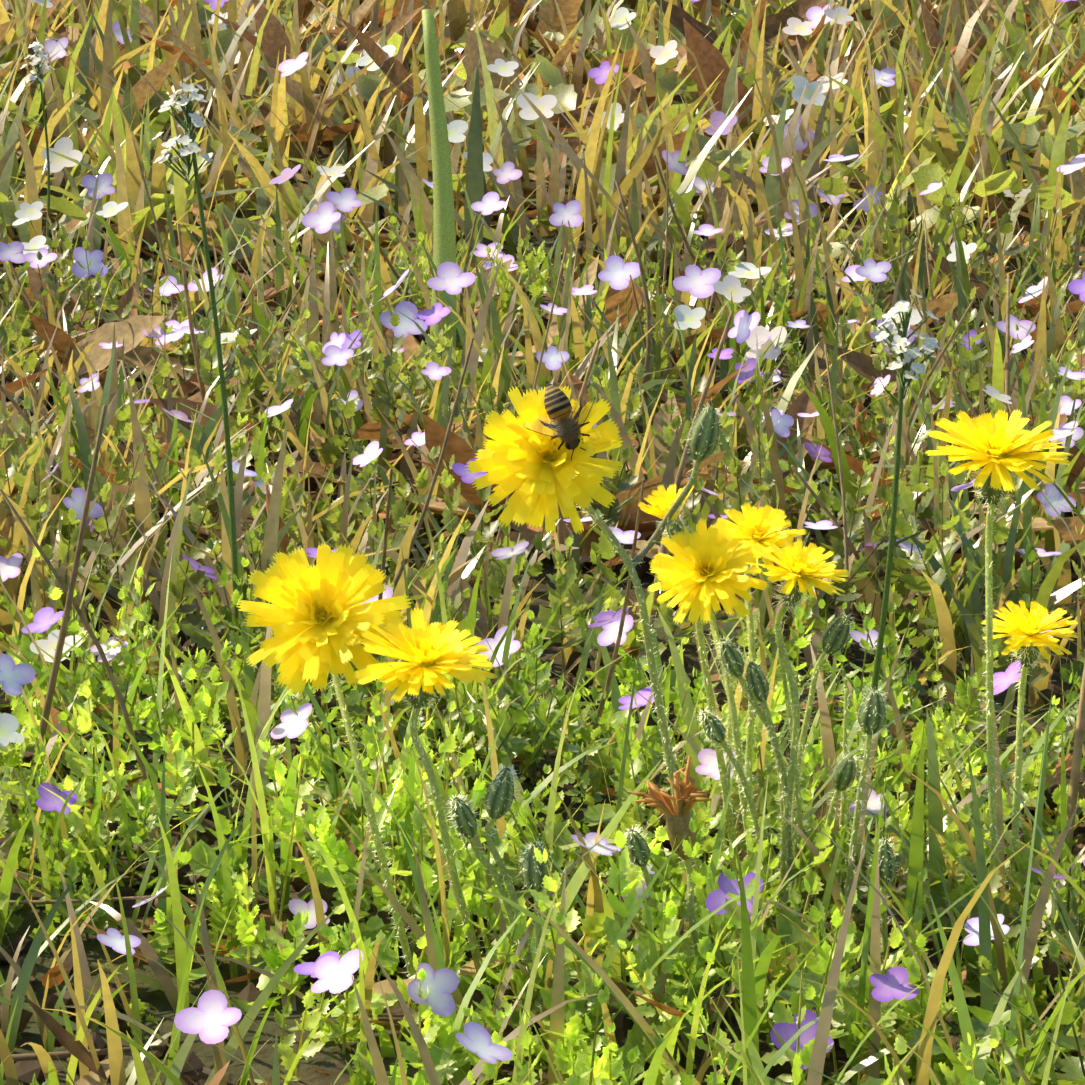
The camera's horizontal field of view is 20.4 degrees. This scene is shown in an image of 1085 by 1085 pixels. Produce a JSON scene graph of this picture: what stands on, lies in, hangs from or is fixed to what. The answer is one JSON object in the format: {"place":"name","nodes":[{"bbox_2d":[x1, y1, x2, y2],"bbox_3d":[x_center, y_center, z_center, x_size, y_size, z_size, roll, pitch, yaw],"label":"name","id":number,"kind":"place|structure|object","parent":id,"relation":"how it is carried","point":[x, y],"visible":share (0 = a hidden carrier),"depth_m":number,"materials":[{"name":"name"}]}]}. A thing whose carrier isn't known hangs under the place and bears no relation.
{"place":"outdoors","nodes":[
{"label":"outdoors","id":0,"kind":"place"},
{"bbox_2d":[0,0,1084,1084],"bbox_3d":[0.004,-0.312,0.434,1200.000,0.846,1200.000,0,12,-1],"label":"meadow ground","id":1,"kind":"structure","parent":0,"point":[330,1060],"depth_m":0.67,"materials":[{"name":"green plant"}]},
{"bbox_2d":[22,0,1038,1050],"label":"flower stems","id":2,"kind":"object","parent":1,"relation":"on","point":[703,432],"visible":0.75,"depth_m":0.58,"materials":[{"name":"green plant"}]},
{"bbox_2d":[20,42,941,378],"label":"white flowers","id":3,"kind":"object","parent":2,"relation":"on","point":[900,306],"visible":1,"depth_m":0.72,"materials":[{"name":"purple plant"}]},
{"bbox_2d":[236,385,1079,816],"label":"yellow flowers","id":4,"kind":"object","parent":2,"relation":"attached to","point":[320,619],"visible":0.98,"depth_m":0.55,"materials":[{"name":"yellow plant"}]},
{"bbox_2d":[525,383,595,460],"bbox_3d":[0.003,-0.021,0.535,0.012,0.014,0.006,0,12,-1],"label":"honey bee","id":5,"kind":"object","parent":4,"relation":"on","point":[557,403],"visible":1,"depth_m":0.53},
{"bbox_2d":[524,391,596,436],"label":"bee wings","id":6,"kind":"object","parent":5,"relation":"attached to","point":[567,417],"visible":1,"depth_m":0.53},
{"bbox_2d":[327,402,1048,1038],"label":"stem hairs","id":7,"kind":"object","parent":2,"relation":"attached to","point":[725,730],"visible":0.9,"depth_m":0.57},
{"bbox_2d":[0,0,1084,1084],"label":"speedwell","id":8,"kind":"object","parent":1,"relation":"on","point":[576,1053],"depth_m":0.72,"materials":[{"name":"plant"}]},
{"bbox_2d":[0,0,1084,1084],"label":"dry litter","id":9,"kind":"object","parent":1,"relation":"on","point":[699,45],"visible":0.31,"depth_m":1.21,"materials":[{"name":"brown plant"}]},
{"bbox_2d":[0,199,1084,1084],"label":"soil crumbs","id":10,"kind":"object","parent":1,"relation":"on","point":[200,1071],"visible":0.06,"depth_m":0.66,"materials":[{"name":"brown soil"}]}
]}

